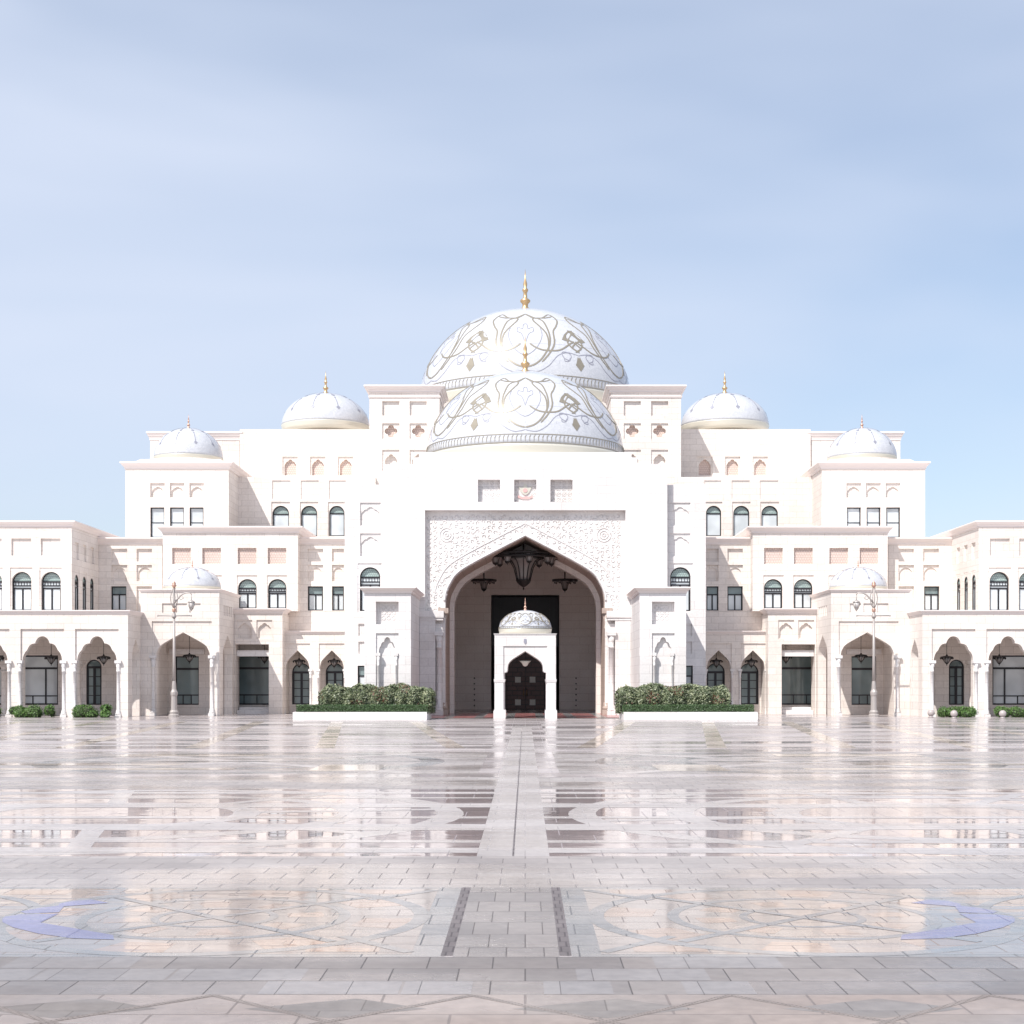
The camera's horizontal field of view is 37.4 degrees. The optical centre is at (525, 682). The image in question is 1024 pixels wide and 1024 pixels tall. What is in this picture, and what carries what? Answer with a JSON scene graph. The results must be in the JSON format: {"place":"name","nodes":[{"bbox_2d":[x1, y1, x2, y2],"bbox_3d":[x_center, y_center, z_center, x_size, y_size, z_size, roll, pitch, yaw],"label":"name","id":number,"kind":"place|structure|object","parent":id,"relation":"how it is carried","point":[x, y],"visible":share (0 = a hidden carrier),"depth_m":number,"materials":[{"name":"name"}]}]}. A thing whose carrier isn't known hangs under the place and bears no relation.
{"place":"outdoors","nodes":[
{"label":"outdoors","id":0,"kind":"place"},
{"bbox_2d":[453,887,558,956],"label":"paving path","id":1,"kind":"structure","parent":0,"point":[508,921],"depth_m":12.49,"materials":[{"name":"grey stone"}]},
{"bbox_2d":[0,995,1023,1023],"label":"paved floor","id":2,"kind":"structure","parent":0,"point":[725,1010],"depth_m":9.18,"materials":[{"name":"beige stone"}]},
{"bbox_2d":[0,999,962,1017],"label":"paving diamonds","id":3,"kind":"object","parent":2,"relation":"on","point":[877,1008],"visible":1,"depth_m":9.27,"materials":[{"name":"stone"}]},
{"bbox_2d":[0,994,1023,1023],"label":"paving lattice","id":4,"kind":"object","parent":2,"relation":"on","point":[692,1003],"visible":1,"depth_m":9.23,"materials":[{"name":"white stone"}]},
{"bbox_2d":[0,709,1023,956],"bbox_3d":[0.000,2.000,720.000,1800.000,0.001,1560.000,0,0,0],"label":"ground","id":5,"kind":"structure","parent":0,"point":[496,755],"depth_m":45.20,"materials":[{"name":"grey stone"}]},
{"bbox_2d":[8,704,43,717],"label":"bush","id":6,"kind":"object","parent":5,"relation":"on","point":[20,711],"visible":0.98,"depth_m":86.67,"materials":[{"name":"green plant"}]},
{"bbox_2d":[43,704,55,716],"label":"bush","id":7,"kind":"object","parent":5,"relation":"on","point":[48,709],"visible":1,"depth_m":86.90,"materials":[{"name":"green plant"}]},
{"bbox_2d":[71,704,98,717],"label":"bush","id":8,"kind":"object","parent":5,"relation":"on","point":[84,710],"visible":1,"depth_m":86.66,"materials":[{"name":"green plant"}]},
{"bbox_2d":[100,703,111,717],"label":"bush","id":9,"kind":"object","parent":5,"relation":"on","point":[106,710],"visible":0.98,"depth_m":86.98,"materials":[{"name":"green plant"}]},
{"bbox_2d":[157,581,194,716],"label":"street lamp","id":10,"kind":"object","parent":5,"relation":"on","point":[174,712],"visible":0.99,"depth_m":88.12,"materials":[{"name":"white metal"}]},
{"bbox_2d":[293,712,430,719],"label":"planter","id":11,"kind":"object","parent":5,"relation":"on","point":[361,716],"visible":0.73,"depth_m":80.50,"materials":[{"name":"white stone"}]},
{"bbox_2d":[296,704,428,713],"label":"hedge","id":12,"kind":"object","parent":11,"relation":"in","point":[362,708],"visible":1,"depth_m":80.90,"materials":[{"name":"green plant"}]},
{"bbox_2d":[317,682,436,713],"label":"shrub","id":13,"kind":"object","parent":11,"relation":"in","point":[402,693],"visible":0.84,"depth_m":81.76,"materials":[{"name":"green plant"}]},
{"bbox_2d":[441,887,571,955],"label":"floor border strips","id":14,"kind":"object","parent":5,"relation":"on","point":[561,932],"visible":1,"depth_m":12.54,"materials":[{"name":"grey stone"}]},
{"bbox_2d":[0,272,1023,716],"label":"palace","id":15,"kind":"structure","parent":5,"relation":"on","point":[316,532],"depth_m":97.23,"materials":[{"name":"white stone"}]},
{"bbox_2d":[13,572,30,609],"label":"window","id":16,"kind":"structure","parent":15,"relation":"in","point":[21,581],"depth_m":92.80,"materials":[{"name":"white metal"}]},
{"bbox_2d":[25,655,57,704],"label":"window","id":17,"kind":"structure","parent":15,"relation":"in","point":[41,677],"depth_m":92.67,"materials":[{"name":"grey glass"}]},
{"bbox_2d":[42,572,60,609],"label":"window","id":18,"kind":"structure","parent":15,"relation":"in","point":[51,581],"depth_m":92.80,"materials":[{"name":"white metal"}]},
{"bbox_2d":[87,660,101,704],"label":"window","id":19,"kind":"structure","parent":15,"relation":"in","point":[94,668],"depth_m":92.64,"materials":[{"name":"grey glass"}]},
{"bbox_2d":[112,586,125,609],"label":"window","id":20,"kind":"structure","parent":15,"relation":"in","point":[118,592],"depth_m":98.62,"materials":[{"name":"grey glass"}]},
{"bbox_2d":[151,508,163,536],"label":"window","id":21,"kind":"structure","parent":15,"relation":"in","point":[157,514],"depth_m":105.21,"materials":[{"name":"grey glass"}]},
{"bbox_2d":[170,508,183,525],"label":"window","id":22,"kind":"structure","parent":15,"relation":"in","point":[176,514],"depth_m":105.21,"materials":[{"name":"grey glass"}]},
{"bbox_2d":[176,656,198,704],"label":"window","id":23,"kind":"structure","parent":15,"relation":"in","point":[187,675],"depth_m":95.87,"materials":[{"name":"grey glass"}]},
{"bbox_2d":[190,508,203,525],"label":"window","id":24,"kind":"structure","parent":15,"relation":"in","point":[196,514],"depth_m":105.21,"materials":[{"name":"grey glass"}]},
{"bbox_2d":[238,579,256,607],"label":"window","id":25,"kind":"structure","parent":15,"relation":"in","point":[247,588],"depth_m":97.68,"materials":[{"name":"white metal"}]},
{"bbox_2d":[239,656,268,704],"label":"window","id":26,"kind":"structure","parent":15,"relation":"in","point":[253,673],"depth_m":98.67,"materials":[{"name":"grey glass"}]},
{"bbox_2d":[268,579,285,607],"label":"window","id":27,"kind":"structure","parent":15,"relation":"in","point":[277,588],"depth_m":97.68,"materials":[{"name":"white glass"}]},
{"bbox_2d":[273,506,288,525],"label":"window","id":28,"kind":"structure","parent":15,"relation":"in","point":[280,513],"depth_m":108.90,"materials":[{"name":"white glass"}]},
{"bbox_2d":[292,663,309,703],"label":"window","id":29,"kind":"structure","parent":15,"relation":"in","point":[300,675],"depth_m":98.62,"materials":[{"name":"grey glass"}]},
{"bbox_2d":[301,506,316,535],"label":"window","id":30,"kind":"structure","parent":15,"relation":"in","point":[309,513],"depth_m":108.90,"materials":[{"name":"white glass"}]},
{"bbox_2d":[308,586,322,610],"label":"window","id":31,"kind":"structure","parent":15,"relation":"in","point":[315,593],"depth_m":98.62,"materials":[{"name":"white glass"}]},
{"bbox_2d":[326,663,343,690],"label":"window","id":32,"kind":"structure","parent":15,"relation":"in","point":[334,675],"depth_m":98.62,"materials":[{"name":"grey glass"}]},
{"bbox_2d":[329,506,343,535],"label":"window","id":33,"kind":"structure","parent":15,"relation":"in","point":[336,515],"depth_m":108.90,"materials":[{"name":"white glass"}]},
{"bbox_2d":[332,586,343,610],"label":"window","id":34,"kind":"structure","parent":15,"relation":"in","point":[337,591],"depth_m":98.62,"materials":[{"name":"white glass"}]},
{"bbox_2d":[360,567,379,610],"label":"window","id":35,"kind":"structure","parent":15,"relation":"in","point":[369,577],"depth_m":92.87,"materials":[{"name":"grey glass"}]},
{"bbox_2d":[471,573,496,590],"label":"chandelier","id":36,"kind":"object","parent":15,"relation":"hanging from","point":[483,582],"visible":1,"depth_m":102.79,"materials":[{"name":"brown metal"}]},
{"bbox_2d":[506,653,524,708],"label":"door leaf","id":37,"kind":"structure","parent":15,"relation":"in","point":[515,676],"depth_m":113.95,"materials":[{"name":"brown wood"}]},
{"bbox_2d":[492,544,557,589],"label":"chandelier","id":38,"kind":"object","parent":15,"relation":"hanging from","point":[523,561],"visible":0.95,"depth_m":95.39,"materials":[{"name":"brown metal"}]},
{"bbox_2d":[525,653,543,708],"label":"door leaf","id":39,"kind":"structure","parent":15,"relation":"in","point":[534,675],"depth_m":113.95,"materials":[{"name":"brown wood"}]},
{"bbox_2d":[552,572,577,590],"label":"chandelier","id":40,"kind":"object","parent":15,"relation":"hanging from","point":[565,582],"visible":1,"depth_m":102.81,"materials":[{"name":"brown metal"}]},
{"bbox_2d":[670,567,689,610],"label":"window","id":41,"kind":"structure","parent":15,"relation":"in","point":[679,577],"depth_m":92.87,"materials":[{"name":"grey glass"}]},
{"bbox_2d":[686,666,692,690],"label":"window","id":42,"kind":"structure","parent":15,"relation":"in","point":[689,669],"depth_m":92.83,"materials":[{"name":"grey glass"}]},
{"bbox_2d":[707,586,717,610],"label":"window","id":43,"kind":"structure","parent":15,"relation":"in","point":[712,591],"depth_m":98.62,"materials":[{"name":"grey glass"}]},
{"bbox_2d":[706,506,720,535],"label":"window","id":44,"kind":"structure","parent":15,"relation":"in","point":[713,513],"depth_m":108.90,"materials":[{"name":"grey glass"}]},
{"bbox_2d":[707,663,724,691],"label":"window","id":45,"kind":"structure","parent":15,"relation":"in","point":[715,676],"depth_m":98.62,"materials":[{"name":"grey glass"}]},
{"bbox_2d":[727,586,741,610],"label":"window","id":46,"kind":"structure","parent":15,"relation":"in","point":[734,593],"depth_m":98.62,"materials":[{"name":"grey glass"}]},
{"bbox_2d":[733,506,748,535],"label":"window","id":47,"kind":"structure","parent":15,"relation":"in","point":[741,513],"depth_m":108.90,"materials":[{"name":"grey glass"}]},
{"bbox_2d":[741,663,757,703],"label":"window","id":48,"kind":"structure","parent":15,"relation":"in","point":[749,676],"depth_m":98.62,"materials":[{"name":"grey glass"}]},
{"bbox_2d":[761,506,777,525],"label":"window","id":49,"kind":"structure","parent":15,"relation":"in","point":[769,515],"depth_m":108.90,"materials":[{"name":"grey glass"}]},
{"bbox_2d":[764,579,781,607],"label":"window","id":50,"kind":"structure","parent":15,"relation":"in","point":[772,588],"depth_m":97.68,"materials":[{"name":"white glass"}]},
{"bbox_2d":[782,656,810,704],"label":"window","id":51,"kind":"structure","parent":15,"relation":"in","point":[796,673],"depth_m":98.67,"materials":[{"name":"grey glass"}]},
{"bbox_2d":[794,579,811,607],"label":"window","id":52,"kind":"structure","parent":15,"relation":"in","point":[802,588],"depth_m":97.68,"materials":[{"name":"white glass"}]},
{"bbox_2d":[847,508,859,525],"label":"window","id":53,"kind":"structure","parent":15,"relation":"in","point":[853,514],"depth_m":105.21,"materials":[{"name":"grey glass"}]},
{"bbox_2d":[852,656,875,704],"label":"window","id":54,"kind":"structure","parent":15,"relation":"in","point":[861,671],"depth_m":95.87,"materials":[{"name":"grey glass"}]},
{"bbox_2d":[867,508,879,525],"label":"window","id":55,"kind":"structure","parent":15,"relation":"in","point":[873,514],"depth_m":105.21,"materials":[{"name":"grey glass"}]},
{"bbox_2d":[886,508,899,536],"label":"window","id":56,"kind":"structure","parent":15,"relation":"in","point":[892,514],"depth_m":105.21,"materials":[{"name":"grey metal"}]},
{"bbox_2d":[924,586,938,609],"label":"window","id":57,"kind":"structure","parent":15,"relation":"in","point":[931,593],"depth_m":98.62,"materials":[{"name":"white glass"}]},
{"bbox_2d":[949,660,963,704],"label":"window","id":58,"kind":"structure","parent":15,"relation":"in","point":[956,668],"depth_m":92.67,"materials":[{"name":"grey glass"}]},
{"bbox_2d":[972,575,975,609],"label":"window","id":59,"kind":"structure","parent":15,"relation":"in","point":[974,579],"depth_m":93.71,"materials":[{"name":"grey metal"}]},
{"bbox_2d":[990,572,1007,609],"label":"window","id":60,"kind":"structure","parent":15,"relation":"in","point":[998,581],"depth_m":92.80,"materials":[{"name":"grey metal"}]},
{"bbox_2d":[992,655,1023,704],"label":"window","id":61,"kind":"structure","parent":15,"relation":"in","point":[1007,678],"depth_m":92.67,"materials":[{"name":"grey glass"}]},
{"bbox_2d":[1019,573,1023,609],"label":"window","id":62,"kind":"structure","parent":15,"relation":"in","point":[1021,581],"depth_m":92.80,"materials":[{"name":"grey metal"}]},
{"bbox_2d":[0,789,1023,855],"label":"paving panel","id":63,"kind":"structure","parent":5,"relation":"on","point":[422,834],"depth_m":21.91,"materials":[{"name":"stone"}]},
{"bbox_2d":[0,791,446,852],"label":"paving strap","id":64,"kind":"object","parent":63,"relation":"on","point":[88,834],"visible":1,"depth_m":23.25,"materials":[{"name":"stone"}]},
{"bbox_2d":[0,789,463,855],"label":"paving ring","id":65,"kind":"object","parent":63,"relation":"on","point":[243,811],"visible":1,"depth_m":21.74,"materials":[{"name":"stone"}]},
{"bbox_2d":[0,792,493,852],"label":"paving strap","id":66,"kind":"object","parent":63,"relation":"on","point":[240,827],"visible":1,"depth_m":21.12,"materials":[{"name":"stone"}]},
{"bbox_2d":[541,792,1023,852],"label":"paving strap","id":67,"kind":"object","parent":63,"relation":"on","point":[939,826],"visible":1,"depth_m":20.98,"materials":[{"name":"stone"}]},
{"bbox_2d":[568,789,1023,855],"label":"paving ring","id":68,"kind":"object","parent":63,"relation":"on","point":[592,811],"visible":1,"depth_m":21.90,"materials":[{"name":"stone"}]},
{"bbox_2d":[591,791,1023,845],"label":"paving strap","id":69,"kind":"object","parent":63,"relation":"on","point":[822,837],"visible":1,"depth_m":22.05,"materials":[{"name":"stone"}]},
{"bbox_2d":[0,856,1023,886],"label":"paving rows","id":70,"kind":"object","parent":5,"relation":"on","point":[511,871],"visible":1,"depth_m":15.99,"materials":[{"name":"grey stone"}]},
{"bbox_2d":[0,957,1023,994],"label":"paving rows","id":71,"kind":"object","parent":5,"relation":"on","point":[831,975],"depth_m":10.31,"materials":[{"name":"grey stone"}]},
{"bbox_2d":[0,957,784,993],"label":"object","id":72,"kind":"structure","parent":71,"relation":"on","point":[465,987],"depth_m":10.28,"materials":[{"name":"grey stone"}]},
{"bbox_2d":[0,721,1023,747],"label":"paving panel","id":73,"kind":"structure","parent":5,"relation":"on","point":[745,741],"depth_m":58.27,"materials":[{"name":"stone"}]},
{"bbox_2d":[0,722,1023,745],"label":"paving strap","id":74,"kind":"object","parent":73,"relation":"on","point":[500,730],"visible":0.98,"depth_m":63.12,"materials":[{"name":"stone"}]},
{"bbox_2d":[0,722,1023,747],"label":"paving strap","id":75,"kind":"object","parent":73,"relation":"on","point":[329,738],"visible":1,"depth_m":57.12,"materials":[{"name":"beige stone"}]},
{"bbox_2d":[0,752,1023,773],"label":"paving panel","id":76,"kind":"structure","parent":5,"relation":"on","point":[566,763],"depth_m":37.83,"materials":[{"name":"grey stone"}]},
{"bbox_2d":[0,752,931,773],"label":"paving strap","id":77,"kind":"object","parent":76,"relation":"on","point":[650,771],"visible":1,"depth_m":37.81,"materials":[{"name":"stone"}]},
{"bbox_2d":[0,754,1023,770],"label":"floor pattern","id":78,"kind":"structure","parent":76,"relation":"on","point":[658,767],"depth_m":35.55,"materials":[{"name":"stone"}]},
{"bbox_2d":[31,752,1007,773],"bbox_3d":[-0.140,1.999,38.200,48.200,0.001,10.200,0,0,0],"label":"paving ring","id":79,"kind":"object","parent":76,"relation":"on","point":[596,761],"visible":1,"depth_m":37.35,"materials":[{"name":"grey stone"}]},
{"bbox_2d":[46,761,992,761],"bbox_3d":[-0.140,1.997,38.300,48.008,0.001,0.600,0,0,0],"label":"paving strap","id":80,"kind":"object","parent":76,"relation":"on","point":[440,761],"visible":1,"depth_m":38.27,"materials":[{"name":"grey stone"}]},
{"bbox_2d":[108,752,1023,773],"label":"paving strap","id":81,"kind":"object","parent":76,"relation":"on","point":[402,772],"visible":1,"depth_m":37.80,"materials":[{"name":"stone"}]},
{"bbox_2d":[0,777,1023,788],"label":"paving rows","id":82,"kind":"object","parent":5,"relation":"on","point":[491,782],"visible":1,"depth_m":30.25,"materials":[{"name":"grey stone"}]},
{"bbox_2d":[0,887,1023,956],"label":"paving border","id":83,"kind":"object","parent":5,"relation":"on","point":[431,939],"visible":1,"depth_m":12.29,"materials":[{"name":"grey stone"}]},
{"bbox_2d":[0,889,437,953],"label":"paving panel","id":84,"kind":"structure","parent":83,"relation":"on","point":[407,940],"depth_m":12.75,"materials":[{"name":"beige stone"}]},
{"bbox_2d":[2,899,113,939],"bbox_3d":[-3.948,1.997,12.721,0.883,0.001,2.305,0,0,-16],"label":"floor inlay","id":85,"kind":"object","parent":84,"relation":"on","point":[30,922],"visible":1,"depth_m":12.47,"materials":[{"name":"stone"}]},
{"bbox_2d":[2,890,412,952],"bbox_3d":[-4.240,1.999,12.870,6.599,0.001,3.419,0,0,0],"label":"paving inlay","id":86,"kind":"object","parent":84,"relation":"on","point":[285,942],"visible":1,"depth_m":12.59,"materials":[{"name":"beige stone"}]},
{"bbox_2d":[0,888,429,955],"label":"paving ring","id":87,"kind":"object","parent":84,"relation":"on","point":[421,915],"visible":1,"depth_m":12.43,"materials":[{"name":"grey stone"}]},
{"bbox_2d":[0,890,439,952],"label":"paving strap","id":88,"kind":"object","parent":87,"relation":"on","point":[29,904],"visible":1,"depth_m":12.96,"materials":[{"name":"grey stone"}]},
{"bbox_2d":[115,897,336,941],"bbox_3d":[-2.640,1.997,12.860,0.100,0.001,3.324,0,0,-44],"label":"paving strap","id":89,"kind":"object","parent":84,"relation":"on","point":[233,921],"visible":1,"depth_m":12.68,"materials":[{"name":"grey stone"}]},
{"bbox_2d":[583,889,1023,953],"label":"paving panel","id":90,"kind":"structure","parent":83,"relation":"on","point":[945,915],"depth_m":12.75,"materials":[{"name":"beige stone"}]},
{"bbox_2d":[588,888,1023,955],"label":"paving ring","id":91,"kind":"object","parent":90,"relation":"on","point":[596,916],"visible":1,"depth_m":12.43,"materials":[{"name":"grey stone"}]},
{"bbox_2d":[604,890,1018,952],"bbox_3d":[3.960,1.999,12.870,6.599,0.001,3.419,0,0,0],"label":"paving inlay","id":92,"kind":"object","parent":90,"relation":"on","point":[936,943],"visible":1,"depth_m":12.59,"materials":[{"name":"beige stone"}]},
{"bbox_2d":[653,897,982,941],"bbox_3d":[2.360,1.997,12.860,0.100,0.001,3.324,0,0,-44],"label":"paving strap","id":93,"kind":"object","parent":90,"relation":"on","point":[848,923],"visible":1,"depth_m":12.84,"materials":[{"name":"grey stone"}]},
{"bbox_2d":[901,899,1014,938],"bbox_3d":[3.668,1.997,12.721,0.883,0.001,2.305,0,0,16],"label":"floor inlay","id":94,"kind":"object","parent":90,"relation":"on","point":[986,922],"visible":1,"depth_m":12.47,"materials":[{"name":"stone"}]},
{"bbox_2d":[512,733,521,855],"bbox_3d":[-0.140,1.999,38.700,0.024,0.001,42.600,0,0,0],"label":"paving joint","id":95,"kind":"object","parent":5,"relation":"on","point":[516,805],"visible":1,"depth_m":23.53,"materials":[{"name":"grey stone"}]},
{"bbox_2d":[493,601,556,718],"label":"pavilion","id":96,"kind":"structure","parent":5,"relation":"on","point":[521,632],"depth_m":84.00,"materials":[{"name":"white stone"}]},
{"bbox_2d":[431,713,618,717],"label":"threshold","id":97,"kind":"object","parent":5,"relation":"on","point":[526,715],"visible":0.62,"depth_m":90.63,"materials":[{"name":"red stone"}]},
{"bbox_2d":[443,713,606,717],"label":"threshold band","id":98,"kind":"object","parent":97,"relation":"on","point":[512,715],"visible":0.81,"depth_m":90.63,"materials":[{"name":"grey stone"}]},
{"bbox_2d":[619,712,757,719],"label":"planter","id":99,"kind":"object","parent":5,"relation":"on","point":[689,716],"visible":0.73,"depth_m":80.50,"materials":[{"name":"white stone"}]},
{"bbox_2d":[614,682,731,713],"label":"shrub","id":100,"kind":"object","parent":99,"relation":"in","point":[655,693],"visible":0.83,"depth_m":81.77,"materials":[{"name":"green plant"}]},
{"bbox_2d":[622,704,753,713],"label":"hedge","id":101,"kind":"object","parent":99,"relation":"in","point":[690,708],"visible":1,"depth_m":80.90,"materials":[{"name":"green plant"}]},
{"bbox_2d":[853,581,890,716],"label":"street lamp","id":102,"kind":"object","parent":5,"relation":"on","point":[873,711],"visible":1,"depth_m":88.12,"materials":[{"name":"white metal"}]},
{"bbox_2d":[936,705,977,717],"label":"bush","id":103,"kind":"object","parent":5,"relation":"on","point":[962,711],"visible":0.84,"depth_m":86.77,"materials":[{"name":"green plant"}]},
{"bbox_2d":[994,706,1023,717],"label":"bush","id":104,"kind":"object","parent":5,"relation":"on","point":[1015,711],"visible":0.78,"depth_m":86.66,"materials":[{"name":"green plant"}]},
{"bbox_2d":[0,0,1023,536],"label":"sky","id":105,"kind":"structure","parent":0,"point":[211,211],"materials":[{"name":"blue"}]},
{"bbox_2d":[477,726,548,855],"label":"paving path","id":106,"kind":"structure","parent":0,"point":[498,836],"depth_m":24.00,"materials":[{"name":"stone"}]},
{"bbox_2d":[582,890,1023,952],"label":"paving strap","id":107,"kind":"object","parent":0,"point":[987,904],"visible":1,"depth_m":12.74,"materials":[{"name":"grey stone"}]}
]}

